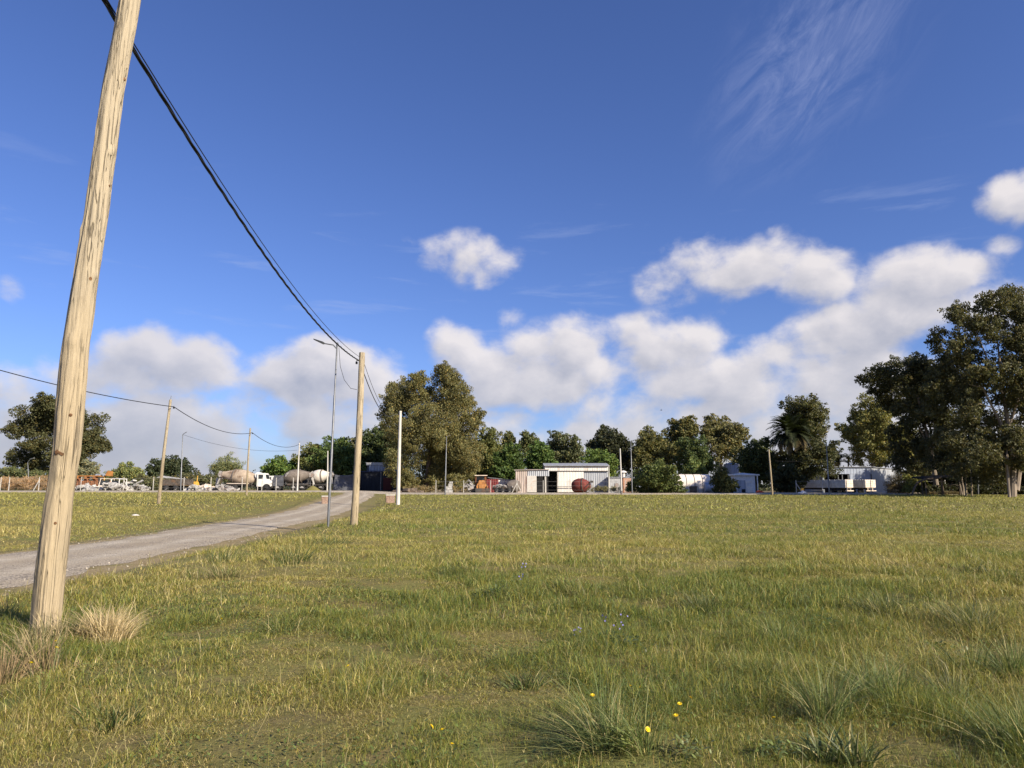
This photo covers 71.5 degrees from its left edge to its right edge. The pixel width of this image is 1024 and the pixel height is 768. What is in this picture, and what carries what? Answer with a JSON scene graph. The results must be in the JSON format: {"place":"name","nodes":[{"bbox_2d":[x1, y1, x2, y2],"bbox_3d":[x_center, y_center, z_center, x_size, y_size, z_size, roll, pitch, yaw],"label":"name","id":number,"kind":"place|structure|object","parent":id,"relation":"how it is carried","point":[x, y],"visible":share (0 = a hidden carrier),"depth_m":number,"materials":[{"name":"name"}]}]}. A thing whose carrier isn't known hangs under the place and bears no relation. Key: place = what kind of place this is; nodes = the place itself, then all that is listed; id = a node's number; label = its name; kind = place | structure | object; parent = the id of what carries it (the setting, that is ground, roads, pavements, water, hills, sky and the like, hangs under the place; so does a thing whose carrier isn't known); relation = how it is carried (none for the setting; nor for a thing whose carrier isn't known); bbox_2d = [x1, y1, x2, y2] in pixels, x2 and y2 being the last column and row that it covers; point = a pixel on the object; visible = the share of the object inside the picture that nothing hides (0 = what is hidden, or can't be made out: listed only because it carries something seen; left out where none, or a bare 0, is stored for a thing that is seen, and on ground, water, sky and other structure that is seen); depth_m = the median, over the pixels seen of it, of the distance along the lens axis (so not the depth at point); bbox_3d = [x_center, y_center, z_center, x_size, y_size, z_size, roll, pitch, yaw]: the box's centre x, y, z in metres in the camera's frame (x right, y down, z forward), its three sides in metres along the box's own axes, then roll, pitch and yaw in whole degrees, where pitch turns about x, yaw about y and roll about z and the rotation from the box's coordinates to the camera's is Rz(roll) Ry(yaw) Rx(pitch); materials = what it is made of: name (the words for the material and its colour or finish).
{"place":"outdoors","nodes":[
{"label":"outdoors","id":0,"kind":"place"},
{"bbox_2d":[0,492,374,588],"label":"gravel road","id":1,"kind":"structure","parent":0,"point":[14,566],"depth_m":24.46,"materials":[{"name":"gravel"}]},
{"bbox_2d":[0,487,1023,767],"bbox_3d":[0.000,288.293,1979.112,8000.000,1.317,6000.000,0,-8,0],"label":"ground","id":2,"kind":"structure","parent":0,"point":[312,721],"depth_m":7.76,"materials":[{"name":"plant"}]},
{"bbox_2d":[0,595,30,619],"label":"grass tuft","id":3,"kind":"object","parent":2,"relation":"on","point":[17,609],"visible":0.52,"depth_m":8.75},
{"bbox_2d":[0,474,47,490],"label":"reed bank","id":4,"kind":"structure","parent":2,"relation":"on","point":[22,483],"depth_m":117.38,"materials":[{"name":"beige plant"}]},
{"bbox_2d":[0,466,48,490],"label":"shrub","id":5,"kind":"object","parent":2,"relation":"on","point":[12,471],"visible":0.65,"depth_m":136.02,"materials":[{"name":"green plant"}]},
{"bbox_2d":[0,617,86,684],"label":"grass tuft","id":6,"kind":"object","parent":2,"relation":"on","point":[21,668],"visible":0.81,"depth_m":6.10,"materials":[{"name":"plant"}]},
{"bbox_2d":[0,603,97,649],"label":"grass tuft","id":7,"kind":"object","parent":2,"relation":"on","point":[35,635],"visible":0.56,"depth_m":7.45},
{"bbox_2d":[0,391,112,473],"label":"broad tree","id":8,"kind":"object","parent":2,"relation":"on","point":[38,427],"visible":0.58,"depth_m":148.39,"materials":[{"name":"green plant"}]},
{"bbox_2d":[29,0,140,634],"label":"utility pole","id":9,"kind":"object","parent":2,"relation":"on","point":[51,565],"visible":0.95,"depth_m":8.17,"materials":[{"name":"brown wood"}]},
{"bbox_2d":[102,0,358,360],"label":"cable","id":10,"kind":"object","parent":9,"relation":"attached to","point":[135,53],"visible":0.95,"depth_m":12.36,"materials":[{"name":"black rubber"}]},
{"bbox_2d":[107,0,357,355],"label":"cable","id":11,"kind":"object","parent":9,"relation":"attached to","point":[213,169],"visible":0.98,"depth_m":12.59,"materials":[{"name":"black rubber"}]},
{"bbox_2d":[77,458,102,477],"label":"shrub","id":12,"kind":"object","parent":2,"relation":"on","point":[92,468],"visible":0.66,"depth_m":144.78,"materials":[{"name":"green plant"}]},
{"bbox_2d":[22,598,177,647],"bbox_3d":[-4.359,2.485,7.307,1.851,0.488,3.024,2,-9,-17],"label":"grass tuft","id":13,"kind":"object","parent":2,"relation":"on","point":[113,627],"visible":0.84,"depth_m":7.57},
{"bbox_2d":[88,482,133,490],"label":"scrap pile","id":14,"kind":"object","parent":2,"relation":"on","point":[112,486],"visible":0.85,"depth_m":114.10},
{"bbox_2d":[58,697,170,740],"bbox_3d":[-2.690,2.224,4.807,0.734,0.180,0.969,5,-9,-29],"label":"grass tuft","id":15,"kind":"object","parent":2,"relation":"on","point":[115,721],"visible":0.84,"depth_m":4.79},
{"bbox_2d":[103,461,145,481],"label":"shrub","id":16,"kind":"object","parent":2,"relation":"on","point":[129,470],"visible":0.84,"depth_m":137.09,"materials":[{"name":"green plant"}]},
{"bbox_2d":[98,470,223,487],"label":"scrub bush","id":17,"kind":"object","parent":2,"relation":"on","point":[139,476],"visible":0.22,"depth_m":130.61,"materials":[{"name":"plant"}]},
{"bbox_2d":[157,399,174,503],"bbox_3d":[-24.748,4.809,50.834,0.791,7.999,0.248,0,-8,0],"label":"utility pole","id":18,"kind":"object","parent":2,"relation":"on","point":[163,460],"visible":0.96,"depth_m":50.72,"materials":[{"name":"brown wood"}]},
{"bbox_2d":[144,454,196,478],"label":"dark tree","id":19,"kind":"object","parent":2,"relation":"on","point":[172,465],"visible":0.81,"depth_m":162.10,"materials":[{"name":"green plant"}]},
{"bbox_2d":[157,476,193,490],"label":"old trailer","id":20,"kind":"object","parent":2,"relation":"on","point":[173,484],"visible":0.88,"depth_m":115.92,"materials":[{"name":"metal"}]},
{"bbox_2d":[139,472,222,489],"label":"scrub bush","id":21,"kind":"object","parent":2,"relation":"on","point":[205,479],"visible":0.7,"depth_m":126.40,"materials":[{"name":"plant"}]},
{"bbox_2d":[179,562,251,580],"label":"grass tuft","id":22,"kind":"object","parent":2,"relation":"on","point":[222,574],"visible":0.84,"depth_m":12.71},
{"bbox_2d":[204,484,239,490],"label":"scrap pile","id":23,"kind":"object","parent":2,"relation":"on","point":[221,487],"visible":0.79,"depth_m":113.25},
{"bbox_2d":[206,452,246,483],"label":"olive tree","id":24,"kind":"object","parent":2,"relation":"on","point":[222,465],"visible":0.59,"depth_m":147.66,"materials":[{"name":"green plant"}]},
{"bbox_2d":[217,469,274,490],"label":"mixer truck","id":25,"kind":"object","parent":2,"relation":"on","point":[234,476],"visible":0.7,"depth_m":118.06,"materials":[{"name":"metal"}]},
{"bbox_2d":[201,539,325,566],"bbox_3d":[-5.110,3.613,15.171,2.893,0.523,3.153,2,-9,-16],"label":"grass tuft","id":26,"kind":"object","parent":2,"relation":"on","point":[295,559],"visible":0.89,"depth_m":15.40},
{"bbox_2d":[259,454,296,489],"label":"round tree","id":27,"kind":"object","parent":2,"relation":"on","point":[276,465],"visible":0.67,"depth_m":137.11,"materials":[{"name":"green plant"}]},
{"bbox_2d":[223,612,344,634],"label":"grass tuft","id":28,"kind":"object","parent":2,"relation":"on","point":[280,627],"visible":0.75,"depth_m":7.97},
{"bbox_2d":[273,469,314,490],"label":"mixer truck","id":29,"kind":"object","parent":2,"relation":"on","point":[288,476],"visible":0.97,"depth_m":119.04,"materials":[{"name":"metal"}]},
{"bbox_2d":[243,533,358,545],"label":"grass tuft","id":30,"kind":"object","parent":2,"relation":"on","point":[333,541],"visible":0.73,"depth_m":20.00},
{"bbox_2d":[291,441,326,482],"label":"leafy tree","id":31,"kind":"object","parent":2,"relation":"on","point":[304,465],"visible":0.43,"depth_m":137.62,"materials":[{"name":"green plant"}]},
{"bbox_2d":[300,469,333,490],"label":"mixer truck","id":32,"kind":"object","parent":2,"relation":"on","point":[319,476],"visible":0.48,"depth_m":122.09,"materials":[{"name":"metal"}]},
{"bbox_2d":[313,339,337,526],"bbox_3d":[-7.867,2.057,29.510,1.063,8.011,0.197,0,-8,0],"label":"street lamp","id":33,"kind":"object","parent":2,"relation":"on","point":[330,472],"visible":0.93,"depth_m":29.42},
{"bbox_2d":[305,435,365,490],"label":"leafy tree","id":34,"kind":"object","parent":2,"relation":"on","point":[343,456],"visible":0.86,"depth_m":132.87,"materials":[{"name":"green plant"}]},
{"bbox_2d":[333,474,360,490],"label":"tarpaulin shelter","id":35,"kind":"object","parent":2,"relation":"on","point":[343,482],"visible":0.75,"depth_m":121.68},
{"bbox_2d":[350,352,364,524],"bbox_3d":[-6.637,2.435,30.567,0.410,7.718,0.313,0,-8,0],"label":"utility pole","id":36,"kind":"object","parent":2,"relation":"on","point":[356,472],"visible":0.93,"depth_m":30.44,"materials":[{"name":"brown wood"}]},
{"bbox_2d":[352,462,403,490],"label":"dark shed","id":37,"kind":"structure","parent":2,"relation":"on","point":[372,478],"depth_m":126.84,"materials":[{"name":"metal"}]},
{"bbox_2d":[360,421,411,473],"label":"dense tree","id":38,"kind":"object","parent":2,"relation":"on","point":[373,448],"visible":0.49,"depth_m":141.45,"materials":[{"name":"green plant"}]},
{"bbox_2d":[394,411,401,504],"bbox_3d":[-9.356,6.110,57.721,0.686,7.877,0.329,0,-8,0],"label":"concrete pole","id":39,"kind":"object","parent":2,"relation":"on","point":[398,465],"visible":0.91,"depth_m":57.59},
{"bbox_2d":[375,360,487,492],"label":"eucalyptus","id":40,"kind":"object","parent":2,"relation":"on","point":[463,458],"visible":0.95,"depth_m":117.75,"materials":[{"name":"green plant"}]},
{"bbox_2d":[403,484,466,491],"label":"weeds","id":41,"kind":"object","parent":2,"relation":"on","point":[423,487],"visible":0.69,"depth_m":114.55,"materials":[{"name":"green plant"}]},
{"bbox_2d":[1,456,905,490],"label":"woodland","id":42,"kind":"object","parent":2,"relation":"on","point":[618,474],"visible":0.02,"depth_m":179.65,"materials":[{"name":"green plant"}]},
{"bbox_2d":[464,475,489,492],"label":"backhoe loader","id":43,"kind":"object","parent":2,"relation":"on","point":[480,485],"visible":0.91,"depth_m":115.31,"materials":[{"name":"orange paint"}]},
{"bbox_2d":[472,426,502,483],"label":"slender tree","id":44,"kind":"object","parent":2,"relation":"on","point":[490,442],"visible":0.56,"depth_m":137.57,"materials":[{"name":"green plant"}]},
{"bbox_2d":[421,659,562,691],"bbox_3d":[0.007,2.390,5.915,1.127,0.214,1.135,-7,-11,42],"label":"grass tuft","id":45,"kind":"object","parent":2,"relation":"on","point":[528,682],"visible":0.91,"depth_m":5.72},
{"bbox_2d":[487,442,527,479],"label":"round tree","id":46,"kind":"object","parent":2,"relation":"on","point":[508,461],"visible":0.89,"depth_m":129.41,"materials":[{"name":"green plant"}]},
{"bbox_2d":[500,431,516,452],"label":"slim tree","id":47,"kind":"object","parent":2,"relation":"on","point":[508,437],"visible":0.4,"depth_m":148.90,"materials":[{"name":"green plant"}]},
{"bbox_2d":[518,430,539,460],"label":"slim tree","id":48,"kind":"object","parent":2,"relation":"on","point":[527,438],"visible":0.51,"depth_m":148.38,"materials":[{"name":"green plant"}]},
{"bbox_2d":[515,469,548,492],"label":"rusty shed","id":49,"kind":"structure","parent":2,"relation":"on","point":[531,480],"depth_m":121.00,"materials":[{"name":"metal"}]},
{"bbox_2d":[527,476,536,491],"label":"door","id":50,"kind":"structure","parent":49,"relation":"in","point":[531,480],"depth_m":120.70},
{"bbox_2d":[361,649,720,767],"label":"grass tuft","id":51,"kind":"object","parent":2,"relation":"on","point":[593,730],"visible":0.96,"depth_m":4.36,"materials":[{"name":"plant"}]},
{"bbox_2d":[524,439,558,468],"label":"round tree","id":52,"kind":"object","parent":2,"relation":"on","point":[539,455],"visible":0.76,"depth_m":136.19,"materials":[{"name":"green plant"}]},
{"bbox_2d":[546,430,586,462],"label":"airy tree","id":53,"kind":"object","parent":2,"relation":"on","point":[564,448],"visible":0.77,"depth_m":142.93,"materials":[{"name":"green plant"}]},
{"bbox_2d":[542,463,609,492],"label":"white shed","id":54,"kind":"structure","parent":2,"relation":"on","point":[562,477],"depth_m":123.18,"materials":[{"name":"metal"}]},
{"bbox_2d":[557,472,583,491],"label":"sliding door","id":55,"kind":"structure","parent":54,"relation":"in","point":[564,479],"depth_m":122.91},
{"bbox_2d":[530,578,629,600],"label":"grass tuft","id":56,"kind":"object","parent":2,"relation":"on","point":[570,590],"visible":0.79,"depth_m":10.58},
{"bbox_2d":[571,478,592,492],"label":"mixer drum","id":57,"kind":"object","parent":2,"relation":"on","point":[580,485],"visible":0.91,"depth_m":113.02,"materials":[{"name":"red paint"}]},
{"bbox_2d":[579,448,619,476],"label":"bush","id":58,"kind":"object","parent":2,"relation":"on","point":[594,456],"visible":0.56,"depth_m":133.83,"materials":[{"name":"green plant"}]},
{"bbox_2d":[583,424,638,472],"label":"dark tree","id":59,"kind":"object","parent":2,"relation":"on","point":[610,440],"visible":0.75,"depth_m":145.48,"materials":[{"name":"green plant"}]},
{"bbox_2d":[607,477,631,492],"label":"block hut","id":60,"kind":"object","parent":2,"relation":"on","point":[615,481],"visible":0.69,"depth_m":120.77,"materials":[{"name":"pink brick"}]},
{"bbox_2d":[590,630,668,654],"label":"leafy weed","id":61,"kind":"object","parent":2,"relation":"on","point":[630,637],"visible":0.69,"depth_m":7.17,"materials":[{"name":"green plant"}]},
{"bbox_2d":[606,720,654,755],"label":"leafy weed","id":62,"kind":"object","parent":2,"relation":"on","point":[622,735],"visible":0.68,"depth_m":4.27,"materials":[{"name":"green plant"}]},
{"bbox_2d":[628,425,677,473],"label":"leafy tree","id":63,"kind":"object","parent":2,"relation":"on","point":[649,447],"visible":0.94,"depth_m":138.72,"materials":[{"name":"green plant"}]},
{"bbox_2d":[625,458,687,492],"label":"roadside bush","id":64,"kind":"object","parent":2,"relation":"on","point":[656,476],"visible":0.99,"depth_m":100.82,"materials":[{"name":"green plant"}]},
{"bbox_2d":[661,414,703,473],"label":"tall tree","id":65,"kind":"object","parent":2,"relation":"on","point":[684,427],"visible":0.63,"depth_m":148.47,"materials":[{"name":"green plant"}]},
{"bbox_2d":[661,732,713,763],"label":"leafy weed","id":66,"kind":"object","parent":2,"relation":"on","point":[687,735],"visible":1,"depth_m":4.16,"materials":[{"name":"green plant"}]},
{"bbox_2d":[669,434,715,473],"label":"dense tree","id":67,"kind":"object","parent":2,"relation":"on","point":[694,448],"visible":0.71,"depth_m":133.59,"materials":[{"name":"green plant"}]},
{"bbox_2d":[675,474,709,492],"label":"building","id":68,"kind":"structure","parent":2,"relation":"on","point":[689,481],"depth_m":113.43,"materials":[{"name":"metal"}]},
{"bbox_2d":[679,457,707,473],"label":"bush","id":69,"kind":"object","parent":2,"relation":"on","point":[693,466],"visible":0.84,"depth_m":125.60,"materials":[{"name":"green plant"}]},
{"bbox_2d":[671,589,737,616],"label":"grass tuft","id":70,"kind":"object","parent":2,"relation":"on","point":[703,606],"visible":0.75,"depth_m":9.41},
{"bbox_2d":[708,461,740,492],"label":"roadside bush","id":71,"kind":"object","parent":2,"relation":"on","point":[722,481],"visible":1,"depth_m":102.42,"materials":[{"name":"green plant"}]},
{"bbox_2d":[699,413,751,490],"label":"tall tree","id":72,"kind":"object","parent":2,"relation":"on","point":[723,436],"visible":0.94,"depth_m":145.69,"materials":[{"name":"green plant"}]},
{"bbox_2d":[728,473,759,492],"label":"grey kiosk","id":73,"kind":"object","parent":2,"relation":"on","point":[746,481],"visible":0.78,"depth_m":108.89,"materials":[{"name":"paint"}]},
{"bbox_2d":[728,436,781,490],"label":"dense tree","id":74,"kind":"object","parent":2,"relation":"on","point":[752,457],"visible":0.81,"depth_m":121.41,"materials":[{"name":"green plant"}]},
{"bbox_2d":[714,654,807,682],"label":"grass tuft","id":75,"kind":"object","parent":2,"relation":"on","point":[754,673],"visible":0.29,"depth_m":5.96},
{"bbox_2d":[747,735,801,761],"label":"leafy weed","id":76,"kind":"object","parent":2,"relation":"on","point":[768,747],"visible":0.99,"depth_m":4.14,"materials":[{"name":"green plant"}]},
{"bbox_2d":[742,610,828,652],"bbox_3d":[2.780,2.572,7.483,1.118,0.414,1.040,0,-8,0],"label":"grass tuft","id":77,"kind":"object","parent":2,"relation":"on","point":[783,630],"visible":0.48,"depth_m":7.52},
{"bbox_2d":[764,462,810,492],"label":"bush","id":78,"kind":"object","parent":2,"relation":"on","point":[786,478],"visible":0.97,"depth_m":111.95,"materials":[{"name":"green plant"}]},
{"bbox_2d":[766,414,816,492],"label":"palm tree","id":79,"kind":"object","parent":2,"relation":"on","point":[790,437],"visible":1,"depth_m":115.69,"materials":[{"name":"green plant"}]},
{"bbox_2d":[777,392,830,441],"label":"leafy tree","id":80,"kind":"object","parent":2,"relation":"on","point":[814,410],"visible":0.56,"depth_m":124.58,"materials":[{"name":"green plant"}]},
{"bbox_2d":[770,437,843,490],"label":"dense tree","id":81,"kind":"object","parent":2,"relation":"on","point":[806,464],"visible":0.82,"depth_m":115.50,"materials":[{"name":"green plant"}]},
{"bbox_2d":[803,479,853,492],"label":"cargo trailer","id":82,"kind":"object","parent":2,"relation":"on","point":[838,485],"visible":0.89,"depth_m":112.00,"materials":[{"name":"metal"}]},
{"bbox_2d":[681,652,983,728],"bbox_3d":[2.515,2.121,5.020,2.670,0.488,1.765,0,-8,0],"label":"grass tuft","id":83,"kind":"object","parent":2,"relation":"on","point":[832,707],"visible":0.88,"depth_m":4.91,"materials":[{"name":"plant"}]},
{"bbox_2d":[753,714,931,767],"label":"grass tuft","id":84,"kind":"object","parent":2,"relation":"on","point":[844,752],"visible":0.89,"depth_m":4.10,"materials":[{"name":"plant"}]},
{"bbox_2d":[805,467,896,492],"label":"grey shed","id":85,"kind":"structure","parent":2,"relation":"on","point":[878,475],"depth_m":122.03,"materials":[{"name":"metal"}]},
{"bbox_2d":[851,479,875,492],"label":"truck","id":86,"kind":"object","parent":2,"relation":"on","point":[861,485],"visible":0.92,"depth_m":112.89,"materials":[{"name":"metal"}]},
{"bbox_2d":[815,586,915,619],"bbox_3d":[4.584,2.812,9.253,1.322,0.416,2.201,-2,-8,12],"label":"grass tuft","id":87,"kind":"object","parent":2,"relation":"on","point":[876,606],"visible":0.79,"depth_m":9.03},
{"bbox_2d":[804,643,934,708],"bbox_3d":[2.618,2.136,5.261,1.484,0.478,0.764,3,-9,-23],"label":"grass tuft","id":88,"kind":"object","parent":2,"relation":"on","point":[890,678],"visible":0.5,"depth_m":5.22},
{"bbox_2d":[834,392,918,469],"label":"eucalyptus","id":89,"kind":"object","parent":2,"relation":"on","point":[863,430],"visible":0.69,"depth_m":136.80,"materials":[{"name":"green plant"}]},
{"bbox_2d":[882,472,916,492],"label":"scrub bush","id":90,"kind":"object","parent":2,"relation":"on","point":[893,486],"visible":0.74,"depth_m":99.61,"materials":[{"name":"green plant"}]},
{"bbox_2d":[791,651,1023,705],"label":"grass tuft","id":91,"kind":"object","parent":2,"relation":"on","point":[948,680],"visible":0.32,"depth_m":5.56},
{"bbox_2d":[854,351,971,494],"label":"eucalyptus","id":92,"kind":"object","parent":2,"relation":"on","point":[889,380],"visible":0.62,"depth_m":98.17,"materials":[{"name":"green plant"}]},
{"bbox_2d":[901,473,927,492],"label":"scrub bush","id":93,"kind":"object","parent":2,"relation":"on","point":[909,483],"visible":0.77,"depth_m":97.42,"materials":[{"name":"green plant"}]},
{"bbox_2d":[821,664,1023,767],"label":"grass tuft","id":94,"kind":"object","parent":2,"relation":"on","point":[1017,729],"visible":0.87,"depth_m":4.33,"materials":[{"name":"plant"}]},
{"bbox_2d":[906,474,960,494],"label":"ruined shelter","id":95,"kind":"object","parent":2,"relation":"on","point":[930,477],"visible":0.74,"depth_m":91.25,"materials":[{"name":"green wood"}]},
{"bbox_2d":[857,622,1023,682],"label":"grass tuft","id":96,"kind":"object","parent":2,"relation":"on","point":[1018,659],"visible":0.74,"depth_m":6.15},
{"bbox_2d":[899,635,990,660],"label":"grass tuft","id":97,"kind":"object","parent":2,"relation":"on","point":[952,646],"visible":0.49,"depth_m":7.00,"materials":[{"name":"green plant"}]},
{"bbox_2d":[935,443,973,494],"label":"sapling","id":98,"kind":"object","parent":2,"relation":"on","point":[954,457],"visible":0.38,"depth_m":91.97,"materials":[{"name":"green plant"}]},
{"bbox_2d":[909,595,1022,633],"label":"grass tuft","id":99,"kind":"object","parent":2,"relation":"on","point":[968,613],"visible":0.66,"depth_m":8.19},
{"bbox_2d":[914,283,1023,496],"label":"eucalyptus","id":100,"kind":"object","parent":2,"relation":"on","point":[970,383],"visible":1,"depth_m":83.73,"materials":[{"name":"green plant"}]},
{"bbox_2d":[915,481,1023,493],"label":"bush","id":101,"kind":"object","parent":2,"relation":"on","point":[989,489],"visible":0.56,"depth_m":96.45,"materials":[{"name":"green plant"}]},
{"bbox_2d":[933,558,1022,582],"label":"grass tuft","id":102,"kind":"object","parent":2,"relation":"on","point":[978,568],"visible":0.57,"depth_m":13.47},
{"bbox_2d":[938,433,1023,490],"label":"thicket","id":103,"kind":"object","parent":2,"relation":"on","point":[969,478],"visible":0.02,"depth_m":109.94,"materials":[{"name":"green plant"}]},
{"bbox_2d":[0,491,1023,494],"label":"cross road","id":104,"kind":"structure","parent":0,"point":[382,492],"depth_m":97.43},
{"bbox_2d":[0,0,1023,486],"label":"sky","id":105,"kind":"structure","parent":0,"point":[615,214],"materials":[{"name":"blue"}]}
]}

